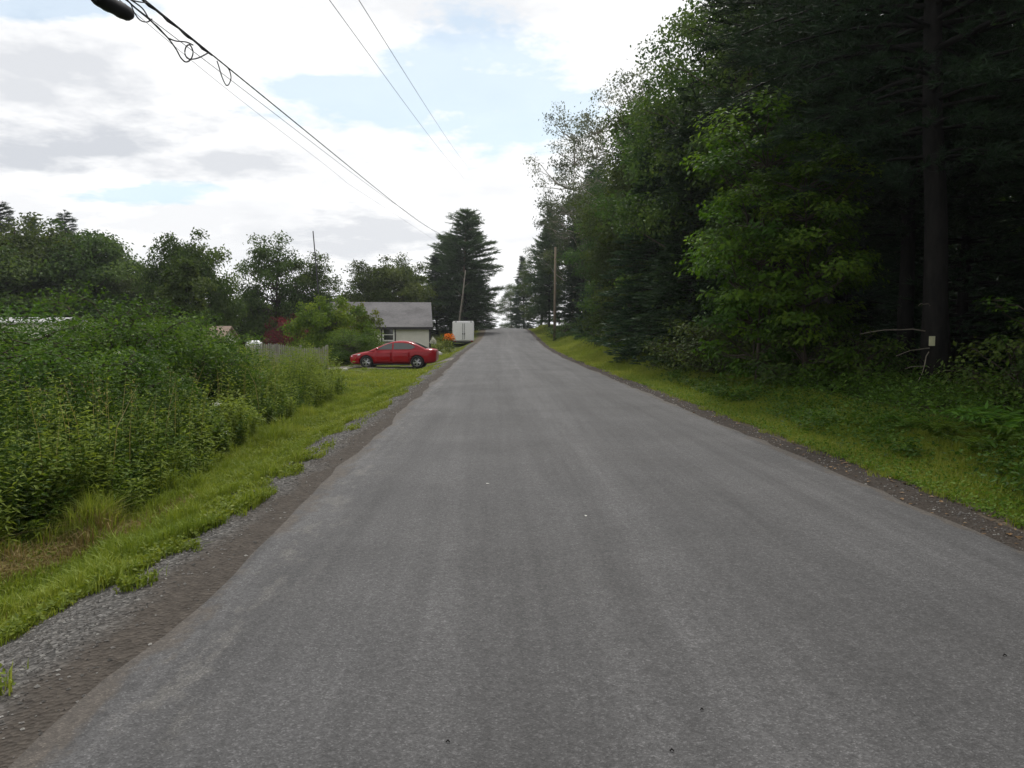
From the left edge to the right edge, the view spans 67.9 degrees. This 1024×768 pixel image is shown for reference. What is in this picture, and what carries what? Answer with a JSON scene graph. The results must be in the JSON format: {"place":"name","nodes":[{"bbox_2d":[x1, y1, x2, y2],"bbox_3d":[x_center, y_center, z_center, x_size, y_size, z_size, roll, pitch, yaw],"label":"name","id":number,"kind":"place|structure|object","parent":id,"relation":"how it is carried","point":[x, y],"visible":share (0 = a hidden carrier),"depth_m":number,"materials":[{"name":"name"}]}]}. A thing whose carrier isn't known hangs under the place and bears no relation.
{"place":"outdoors","nodes":[
{"label":"outdoors","id":0,"kind":"place"},
{"bbox_2d":[0,371,400,638],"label":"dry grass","id":1,"kind":"structure","parent":0,"point":[67,551],"depth_m":7.21,"materials":[{"name":"green plant"}]},
{"bbox_2d":[0,343,476,767],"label":"gravel shoulder","id":2,"kind":"object","parent":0,"point":[131,641],"visible":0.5,"depth_m":4.55},
{"bbox_2d":[0,377,437,757],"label":"loose gravel","id":3,"kind":"structure","parent":2,"relation":"on","point":[62,617],"depth_m":4.71,"materials":[{"name":"grey gravel"}]},
{"bbox_2d":[329,357,454,368],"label":"driveway","id":4,"kind":"structure","parent":0,"point":[378,367],"depth_m":40.93,"materials":[{"name":"grey gravel"}]},
{"bbox_2d":[350,340,438,368],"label":"parked car","id":5,"kind":"object","parent":4,"relation":"on","point":[415,355],"visible":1,"depth_m":40.31,"materials":[{"name":"red paint"}]},
{"bbox_2d":[0,0,1010,329],"label":"sky","id":6,"kind":"structure","parent":0,"point":[103,122],"materials":[{"name":"white"}]},
{"bbox_2d":[1,329,1023,613],"bbox_3d":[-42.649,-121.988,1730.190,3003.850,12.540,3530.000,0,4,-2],"label":"ground","id":7,"kind":"structure","parent":0,"point":[481,335],"depth_m":13.29,"materials":[{"name":"green plant"}]},
{"bbox_2d":[0,200,25,239],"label":"pine tree","id":8,"kind":"object","parent":7,"relation":"on","point":[8,208],"visible":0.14,"depth_m":81.33,"materials":[{"name":"green plant"}]},
{"bbox_2d":[0,241,62,316],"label":"tree","id":9,"kind":"object","parent":7,"relation":"on","point":[12,268],"visible":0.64,"depth_m":54.28,"materials":[{"name":"green plant"}]},
{"bbox_2d":[0,317,91,350],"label":"mobile home","id":10,"kind":"object","parent":7,"relation":"on","point":[15,322],"visible":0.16,"depth_m":39.38,"materials":[{"name":"beige"}]},
{"bbox_2d":[0,211,100,316],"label":"tree","id":11,"kind":"object","parent":7,"relation":"on","point":[16,239],"visible":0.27,"depth_m":58.49,"materials":[{"name":"green plant"}]},
{"bbox_2d":[0,298,135,398],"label":"leafy bush","id":12,"kind":"object","parent":7,"relation":"on","point":[37,315],"visible":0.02,"depth_m":15.11,"materials":[{"name":"green plant"}]},
{"bbox_2d":[47,209,88,238],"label":"pine tree","id":13,"kind":"object","parent":7,"relation":"on","point":[67,221],"visible":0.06,"depth_m":83.45,"materials":[{"name":"green plant"}]},
{"bbox_2d":[0,216,146,335],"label":"tree","id":14,"kind":"object","parent":7,"relation":"on","point":[106,248],"visible":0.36,"depth_m":60.16,"materials":[{"name":"green plant"}]},
{"bbox_2d":[0,306,218,441],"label":"leafy bush","id":15,"kind":"object","parent":7,"relation":"on","point":[48,363],"visible":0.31,"depth_m":12.00,"materials":[{"name":"green plant"}]},
{"bbox_2d":[0,326,224,413],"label":"leafy bush","id":16,"kind":"object","parent":7,"relation":"on","point":[95,344],"visible":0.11,"depth_m":14.38,"materials":[{"name":"green plant"}]},
{"bbox_2d":[83,273,169,337],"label":"tree","id":17,"kind":"object","parent":7,"relation":"on","point":[123,284],"visible":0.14,"depth_m":62.15,"materials":[{"name":"green plant"}]},
{"bbox_2d":[1,277,269,403],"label":"leafy bush","id":18,"kind":"object","parent":7,"relation":"on","point":[128,331],"visible":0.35,"depth_m":16.14,"materials":[{"name":"green plant"}]},
{"bbox_2d":[57,313,275,404],"bbox_3d":[-8.862,-0.306,18.332,5.924,2.777,5.490,-2,5,-22],"label":"leafy bush","id":19,"kind":"object","parent":7,"relation":"on","point":[182,335],"visible":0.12,"depth_m":17.58,"materials":[{"name":"green plant"}]},
{"bbox_2d":[11,345,327,503],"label":"tall grass","id":20,"kind":"structure","parent":7,"relation":"on","point":[106,406],"depth_m":10.75,"materials":[{"name":"green plant"}]},
{"bbox_2d":[0,337,355,561],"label":"tall weeds","id":21,"kind":"object","parent":7,"relation":"on","point":[23,486],"visible":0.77,"depth_m":9.89,"materials":[{"name":"green plant"}]},
{"bbox_2d":[152,255,219,336],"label":"vine covered tree","id":22,"kind":"object","parent":7,"relation":"on","point":[184,281],"visible":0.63,"depth_m":45.70,"materials":[{"name":"green plant"}]},
{"bbox_2d":[131,227,251,333],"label":"tree","id":23,"kind":"object","parent":7,"relation":"on","point":[219,299],"visible":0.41,"depth_m":55.73,"materials":[{"name":"green plant"}]},
{"bbox_2d":[118,308,270,386],"bbox_3d":[-9.222,-0.589,20.356,4.949,2.952,5.239,1,4,16],"label":"leafy bush","id":24,"kind":"object","parent":7,"relation":"on","point":[220,338],"visible":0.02,"depth_m":20.86,"materials":[{"name":"green plant"}]},
{"bbox_2d":[0,386,408,695],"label":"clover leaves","id":25,"kind":"object","parent":7,"relation":"on","point":[18,622],"visible":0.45,"depth_m":6.73,"materials":[{"name":"green plant"}]},
{"bbox_2d":[199,326,239,343],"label":"garden shed","id":26,"kind":"structure","parent":7,"relation":"on","point":[226,328],"depth_m":46.54,"materials":[{"name":"beige"}]},
{"bbox_2d":[0,347,466,695],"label":"verge grass","id":27,"kind":"structure","parent":7,"relation":"on","point":[110,551],"depth_m":7.93,"materials":[{"name":"green plant"}]},
{"bbox_2d":[226,295,279,343],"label":"tree","id":28,"kind":"object","parent":7,"relation":"on","point":[239,331],"visible":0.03,"depth_m":70.37,"materials":[{"name":"green plant"}]},
{"bbox_2d":[232,230,334,346],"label":"tree","id":29,"kind":"object","parent":7,"relation":"on","point":[254,298],"visible":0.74,"depth_m":65.71,"materials":[{"name":"green plant"}]},
{"bbox_2d":[262,313,309,353],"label":"red leaved bush","id":30,"kind":"object","parent":7,"relation":"on","point":[279,337],"visible":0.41,"depth_m":48.75,"materials":[{"name":"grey plant"}]},
{"bbox_2d":[246,343,328,372],"bbox_3d":[-10.744,-1.124,36.332,3.875,1.694,0.206,0,4,-2],"label":"picket fence","id":31,"kind":"object","parent":7,"relation":"on","point":[276,348],"visible":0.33,"depth_m":36.22,"materials":[{"name":"grey wood"}]},
{"bbox_2d":[269,250,360,331],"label":"tree","id":32,"kind":"object","parent":7,"relation":"on","point":[310,277],"visible":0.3,"depth_m":68.04,"materials":[{"name":"green plant"}]},
{"bbox_2d":[277,294,384,362],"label":"garden bush","id":33,"kind":"object","parent":7,"relation":"on","point":[325,322],"visible":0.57,"depth_m":45.78,"materials":[{"name":"green plant"}]},
{"bbox_2d":[314,328,387,365],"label":"leafy bush","id":34,"kind":"object","parent":7,"relation":"on","point":[360,343],"visible":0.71,"depth_m":43.61,"materials":[{"name":"green plant"}]},
{"bbox_2d":[238,330,476,388],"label":"yard grass","id":35,"kind":"structure","parent":7,"relation":"on","point":[381,382],"depth_m":34.03,"materials":[{"name":"green plant"}]},
{"bbox_2d":[332,301,385,346],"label":"garden bush","id":36,"kind":"object","parent":7,"relation":"on","point":[378,320],"visible":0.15,"depth_m":51.37,"materials":[{"name":"green plant"}]},
{"bbox_2d":[329,302,432,347],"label":"house","id":37,"kind":"structure","parent":7,"relation":"on","point":[408,321],"depth_m":64.02,"materials":[{"name":"beige"}]},
{"bbox_2d":[381,330,395,342],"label":"window","id":38,"kind":"structure","parent":37,"relation":"in","point":[390,335],"depth_m":63.21,"materials":[{"name":"white glass"}]},
{"bbox_2d":[341,254,437,301],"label":"tree","id":39,"kind":"object","parent":7,"relation":"on","point":[375,284],"visible":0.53,"depth_m":81.24,"materials":[{"name":"green plant"}]},
{"bbox_2d":[389,252,449,322],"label":"tree","id":40,"kind":"object","parent":7,"relation":"on","point":[399,263],"visible":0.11,"depth_m":90.96,"materials":[{"name":"green plant"}]},
{"bbox_2d":[424,255,456,333],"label":"conifer tree","id":41,"kind":"object","parent":7,"relation":"on","point":[434,260],"visible":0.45,"depth_m":95.77,"materials":[{"name":"green plant"}]},
{"bbox_2d":[442,333,455,351],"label":"flowering plant","id":42,"kind":"object","parent":7,"relation":"on","point":[449,336],"visible":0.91,"depth_m":67.68,"materials":[{"name":"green plant"}]},
{"bbox_2d":[422,234,492,329],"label":"pine tree","id":43,"kind":"object","parent":7,"relation":"on","point":[440,245],"visible":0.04,"depth_m":104.08,"materials":[{"name":"green plant"}]},
{"bbox_2d":[452,321,473,344],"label":"cargo trailer","id":44,"kind":"object","parent":7,"relation":"on","point":[462,331],"visible":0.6,"depth_m":75.70,"materials":[{"name":"white paint"}]},
{"bbox_2d":[457,228,470,319],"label":"utility pole","id":45,"kind":"object","parent":7,"relation":"on","point":[463,277],"visible":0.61,"depth_m":94.30,"materials":[{"name":"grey wood"}]},
{"bbox_2d":[120,0,456,254],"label":"telephone wire","id":46,"kind":"object","parent":45,"relation":"attached to","point":[259,114],"visible":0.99,"depth_m":16.92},
{"bbox_2d":[126,0,460,246],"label":"telephone cable","id":47,"kind":"object","parent":45,"relation":"attached to","point":[151,6],"visible":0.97,"depth_m":12.47,"materials":[{"name":"black rubber"}]},
{"bbox_2d":[91,0,133,20],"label":"splice case","id":48,"kind":"object","parent":47,"relation":"hanging from","point":[120,9],"visible":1,"depth_m":9.82,"materials":[{"name":"black plastic"}]},
{"bbox_2d":[142,12,462,251],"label":"telephone wire","id":49,"kind":"object","parent":45,"relation":"attached to","point":[262,104],"visible":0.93,"depth_m":15.82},
{"bbox_2d":[329,0,461,175],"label":"power line","id":50,"kind":"object","parent":45,"relation":"attached to","point":[378,67],"visible":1,"depth_m":23.18,"materials":[{"name":"grey metal"}]},
{"bbox_2d":[422,207,506,330],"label":"pine tree","id":51,"kind":"object","parent":7,"relation":"on","point":[454,261],"visible":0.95,"depth_m":93.73,"materials":[{"name":"green plant"}]},
{"bbox_2d":[463,259,499,329],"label":"conifer tree","id":52,"kind":"object","parent":7,"relation":"on","point":[490,322],"visible":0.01,"depth_m":108.62,"materials":[{"name":"green plant"}]},
{"bbox_2d":[497,283,529,327],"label":"forest tree","id":53,"kind":"object","parent":7,"relation":"on","point":[508,293],"visible":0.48,"depth_m":148.92,"materials":[{"name":"green plant"}]},
{"bbox_2d":[506,256,539,328],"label":"hemlock tree","id":54,"kind":"object","parent":7,"relation":"on","point":[525,325],"visible":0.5,"depth_m":133.84,"materials":[{"name":"green plant"}]},
{"bbox_2d":[509,243,563,324],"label":"forest tree","id":55,"kind":"object","parent":7,"relation":"on","point":[529,315],"visible":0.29,"depth_m":117.11,"materials":[{"name":"green plant"}]},
{"bbox_2d":[522,209,568,326],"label":"pine tree","id":56,"kind":"object","parent":7,"relation":"on","point":[544,280],"visible":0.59,"depth_m":101.61,"materials":[{"name":"green plant"}]},
{"bbox_2d":[553,247,555,340],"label":"utility pole","id":57,"kind":"object","parent":7,"relation":"on","point":[554,318],"visible":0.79,"depth_m":71.63,"materials":[{"name":"brown wood"}]},
{"bbox_2d":[539,198,581,327],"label":"forest tree","id":58,"kind":"object","parent":7,"relation":"on","point":[561,271],"visible":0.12,"depth_m":92.82,"materials":[{"name":"green plant"}]},
{"bbox_2d":[544,318,579,340],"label":"leafy bush","id":59,"kind":"object","parent":7,"relation":"on","point":[560,334],"visible":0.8,"depth_m":72.24,"materials":[{"name":"green plant"}]},
{"bbox_2d":[523,101,607,314],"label":"aspen tree","id":60,"kind":"object","parent":7,"relation":"on","point":[560,226],"visible":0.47,"depth_m":88.37,"materials":[{"name":"green plant"}]},
{"bbox_2d":[556,196,591,331],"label":"spruce tree","id":61,"kind":"object","parent":7,"relation":"on","point":[570,306],"visible":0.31,"depth_m":81.23,"materials":[{"name":"green plant"}]},
{"bbox_2d":[549,159,606,294],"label":"conifer tree","id":62,"kind":"object","parent":7,"relation":"on","point":[572,229],"visible":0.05,"depth_m":84.22,"materials":[{"name":"green plant"}]},
{"bbox_2d":[543,84,631,312],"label":"aspen tree","id":63,"kind":"object","parent":7,"relation":"on","point":[596,147],"visible":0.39,"depth_m":76.17,"materials":[{"name":"green plant"}]},
{"bbox_2d":[570,243,607,337],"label":"hemlock tree","id":64,"kind":"object","parent":7,"relation":"on","point":[579,315],"visible":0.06,"depth_m":63.72,"materials":[{"name":"green plant"}]},
{"bbox_2d":[551,164,631,328],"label":"forest tree","id":65,"kind":"object","parent":7,"relation":"on","point":[576,258],"visible":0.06,"depth_m":56.09,"materials":[{"name":"green plant"}]},
{"bbox_2d":[581,324,634,346],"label":"leafy bush","id":66,"kind":"object","parent":7,"relation":"on","point":[591,335],"visible":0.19,"depth_m":45.70,"materials":[{"name":"green plant"}]},
{"bbox_2d":[563,158,671,342],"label":"forest tree","id":67,"kind":"object","parent":7,"relation":"on","point":[585,216],"visible":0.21,"depth_m":42.37,"materials":[{"name":"green plant"}]},
{"bbox_2d":[592,113,645,337],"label":"spruce tree","id":68,"kind":"object","parent":7,"relation":"on","point":[615,307],"visible":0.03,"depth_m":49.65,"materials":[{"name":"green plant"}]},
{"bbox_2d":[559,60,681,274],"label":"aspen tree","id":69,"kind":"object","parent":7,"relation":"on","point":[632,75],"visible":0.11,"depth_m":53.59,"materials":[{"name":"green plant"}]},
{"bbox_2d":[588,79,685,326],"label":"forest tree","id":70,"kind":"object","parent":7,"relation":"on","point":[621,178],"visible":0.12,"depth_m":42.02,"materials":[{"name":"green plant"}]},
{"bbox_2d":[590,99,712,362],"bbox_3d":[6.362,-6.363,32.999,5.623,11.484,5.734,1,4,16],"label":"hemlock tree","id":71,"kind":"object","parent":7,"relation":"on","point":[644,250],"visible":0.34,"depth_m":32.51,"materials":[{"name":"green plant"}]},
{"bbox_2d":[584,0,773,323],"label":"forest tree","id":72,"kind":"object","parent":7,"relation":"on","point":[634,156],"visible":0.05,"depth_m":33.69,"materials":[{"name":"green plant"}]},
{"bbox_2d":[638,318,734,373],"bbox_3d":[6.153,-1.049,24.670,3.634,2.171,3.518,4,6,45],"label":"leafy bush","id":73,"kind":"object","parent":7,"relation":"on","point":[665,358],"visible":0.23,"depth_m":24.66,"materials":[{"name":"green plant"}]},
{"bbox_2d":[622,83,757,373],"bbox_3d":[6.688,-5.455,27.169,5.130,10.335,5.031,4,6,41],"label":"hemlock tree","id":74,"kind":"object","parent":7,"relation":"on","point":[670,283],"visible":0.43,"depth_m":26.89,"materials":[{"name":"green plant"}]},
{"bbox_2d":[644,311,783,375],"bbox_3d":[5.662,-1.038,22.155,3.998,2.467,4.130,-4,6,-42],"label":"leafy bush","id":75,"kind":"object","parent":7,"relation":"on","point":[694,361],"visible":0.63,"depth_m":21.51,"materials":[{"name":"green plant"}]},
{"bbox_2d":[582,0,859,348],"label":"forest tree","id":76,"kind":"object","parent":7,"relation":"on","point":[737,86],"visible":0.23,"depth_m":26.83,"materials":[{"name":"green plant"}]},
{"bbox_2d":[717,95,814,353],"bbox_3d":[11.261,-6.923,34.004,5.475,12.454,5.369,2,4,20],"label":"conifer tree","id":77,"kind":"object","parent":7,"relation":"on","point":[772,310],"depth_m":33.49,"materials":[{"name":"green plant"}]},
{"bbox_2d":[651,2,892,363],"bbox_3d":[10.424,-10.231,29.020,9.814,19.722,9.898,-1,4,-9],"label":"conifer tree","id":78,"kind":"object","parent":7,"relation":"on","point":[669,127],"visible":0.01,"depth_m":28.53,"materials":[{"name":"green plant"}]},
{"bbox_2d":[671,85,876,384],"bbox_3d":[6.155,-3.196,18.466,4.991,7.308,5.298,2,5,25],"label":"maple tree","id":79,"kind":"object","parent":7,"relation":"on","point":[739,305],"visible":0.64,"depth_m":17.96,"materials":[{"name":"green plant"}]},
{"bbox_2d":[528,323,1023,528],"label":"roadside grass","id":80,"kind":"structure","parent":7,"relation":"on","point":[576,349],"depth_m":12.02,"materials":[{"name":"green plant"}]},
{"bbox_2d":[548,323,1023,504],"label":"undergrowth","id":81,"kind":"object","parent":7,"relation":"on","point":[894,396],"visible":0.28,"depth_m":12.78,"materials":[{"name":"green plant"}]},
{"bbox_2d":[704,137,892,387],"bbox_3d":[6.652,-2.645,17.346,4.069,6.027,4.319,3,5,39],"label":"maple tree","id":82,"kind":"object","parent":7,"relation":"on","point":[796,299],"visible":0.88,"depth_m":16.86,"materials":[{"name":"green plant"}]},
{"bbox_2d":[737,317,874,388],"bbox_3d":[7.061,-0.598,17.866,3.358,2.072,3.469,1,4,18],"label":"leafy bush","id":83,"kind":"object","parent":7,"relation":"on","point":[770,368],"visible":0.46,"depth_m":17.58,"materials":[{"name":"green plant"}]},
{"bbox_2d":[783,30,919,363],"bbox_3d":[12.874,-7.194,28.714,5.717,13.537,5.875,0,4,-2],"label":"conifer tree","id":84,"kind":"object","parent":7,"relation":"on","point":[875,312],"visible":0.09,"depth_m":28.18,"materials":[{"name":"green plant"}]},
{"bbox_2d":[777,323,930,393],"bbox_3d":[7.846,-0.434,16.893,3.139,1.875,3.038,-3,5,-32],"label":"leafy bush","id":85,"kind":"object","parent":7,"relation":"on","point":[887,347],"visible":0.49,"depth_m":16.70,"materials":[{"name":"green plant"}]},
{"bbox_2d":[685,0,1023,362],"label":"pine tree","id":86,"kind":"object","parent":7,"relation":"on","point":[752,116],"visible":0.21,"depth_m":20.72,"materials":[{"name":"green plant"}]},
{"bbox_2d":[696,0,1023,398],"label":"pine tree","id":87,"kind":"object","parent":7,"relation":"on","point":[932,70],"visible":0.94,"depth_m":15.81,"materials":[{"name":"green plant"}]},
{"bbox_2d":[861,303,929,389],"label":"dead branches","id":88,"kind":"object","parent":87,"relation":"attached to","point":[910,350],"visible":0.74,"depth_m":15.81,"materials":[{"name":"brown wood"}]},
{"bbox_2d":[746,0,1023,376],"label":"conifer tree","id":89,"kind":"object","parent":7,"relation":"on","point":[904,230],"visible":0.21,"depth_m":20.44,"materials":[{"name":"green plant"}]},
{"bbox_2d":[870,412,939,431],"bbox_3d":[5.844,0.570,11.290,1.206,0.365,0.693,-3,5,-39],"label":"fern","id":90,"kind":"object","parent":7,"relation":"on","point":[891,417],"visible":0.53,"depth_m":11.18,"materials":[{"name":"green plant"}]},
{"bbox_2d":[839,2,1023,361],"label":"deep woods","id":91,"kind":"object","parent":7,"relation":"on","point":[1018,228],"depth_m":34.27,"materials":[{"name":"green plant"}]},
{"bbox_2d":[856,44,1011,366],"bbox_3d":[16.913,-7.674,29.541,6.294,14.642,6.418,-1,4,-12],"label":"conifer tree","id":92,"kind":"object","parent":7,"relation":"on","point":[981,291],"visible":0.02,"depth_m":28.68,"materials":[{"name":"green plant"}]},
{"bbox_2d":[851,2,1023,376],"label":"conifer tree","id":93,"kind":"object","parent":7,"relation":"on","point":[967,281],"visible":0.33,"depth_m":21.81,"materials":[{"name":"green plant"}]},
{"bbox_2d":[892,416,996,443],"bbox_3d":[5.739,0.630,10.092,1.022,0.386,1.333,0,4,-2],"label":"fern","id":94,"kind":"object","parent":7,"relation":"on","point":[947,426],"visible":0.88,"depth_m":10.03,"materials":[{"name":"green plant"}]},
{"bbox_2d":[916,321,1023,413],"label":"leafy bush","id":95,"kind":"object","parent":7,"relation":"on","point":[1012,351],"visible":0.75,"depth_m":12.39,"materials":[{"name":"green plant"}]},
{"bbox_2d":[920,405,1023,433],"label":"fern","id":96,"kind":"object","parent":7,"relation":"on","point":[1013,415],"visible":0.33,"depth_m":10.27,"materials":[{"name":"green plant"}]},
{"bbox_2d":[926,427,1023,453],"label":"fern","id":97,"kind":"object","parent":7,"relation":"on","point":[976,440],"visible":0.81,"depth_m":9.07,"materials":[{"name":"green plant"}]},
{"bbox_2d":[927,400,1023,442],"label":"fern","id":98,"kind":"object","parent":7,"relation":"on","point":[988,416],"visible":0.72,"depth_m":9.65,"materials":[{"name":"green plant"}]},
{"bbox_2d":[957,421,1023,449],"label":"fern","id":99,"kind":"object","parent":7,"relation":"on","point":[1015,434],"visible":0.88,"depth_m":8.83,"materials":[{"name":"green plant"}]},
{"bbox_2d":[969,140,1023,371],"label":"conifer tree","id":100,"kind":"object","parent":7,"relation":"on","point":[994,276],"visible":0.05,"depth_m":24.03,"materials":[{"name":"green plant"}]},
{"bbox_2d":[971,295,1023,372],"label":"maple sapling","id":101,"kind":"object","parent":7,"relation":"on","point":[1020,322],"visible":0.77,"depth_m":12.99,"materials":[{"name":"green plant"}]},
{"bbox_2d":[8,328,1023,767],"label":"road","id":102,"kind":"structure","parent":0,"point":[508,548],"depth_m":4.23,"materials":[{"name":"grey asphalt"}]},
{"bbox_2d":[526,329,1023,551],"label":"dirt shoulder","id":103,"kind":"object","parent":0,"point":[924,504],"visible":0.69,"depth_m":8.35},
{"bbox_2d":[572,359,1022,543],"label":"fallen leaves","id":104,"kind":"object","parent":103,"relation":"on","point":[999,524],"visible":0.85,"depth_m":8.22,"materials":[{"name":"brown plant"}]},
{"bbox_2d":[614,377,1023,551],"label":"grit","id":105,"kind":"object","parent":103,"relation":"on","point":[971,508],"visible":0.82,"depth_m":9.10,"materials":[{"name":"gravel"}]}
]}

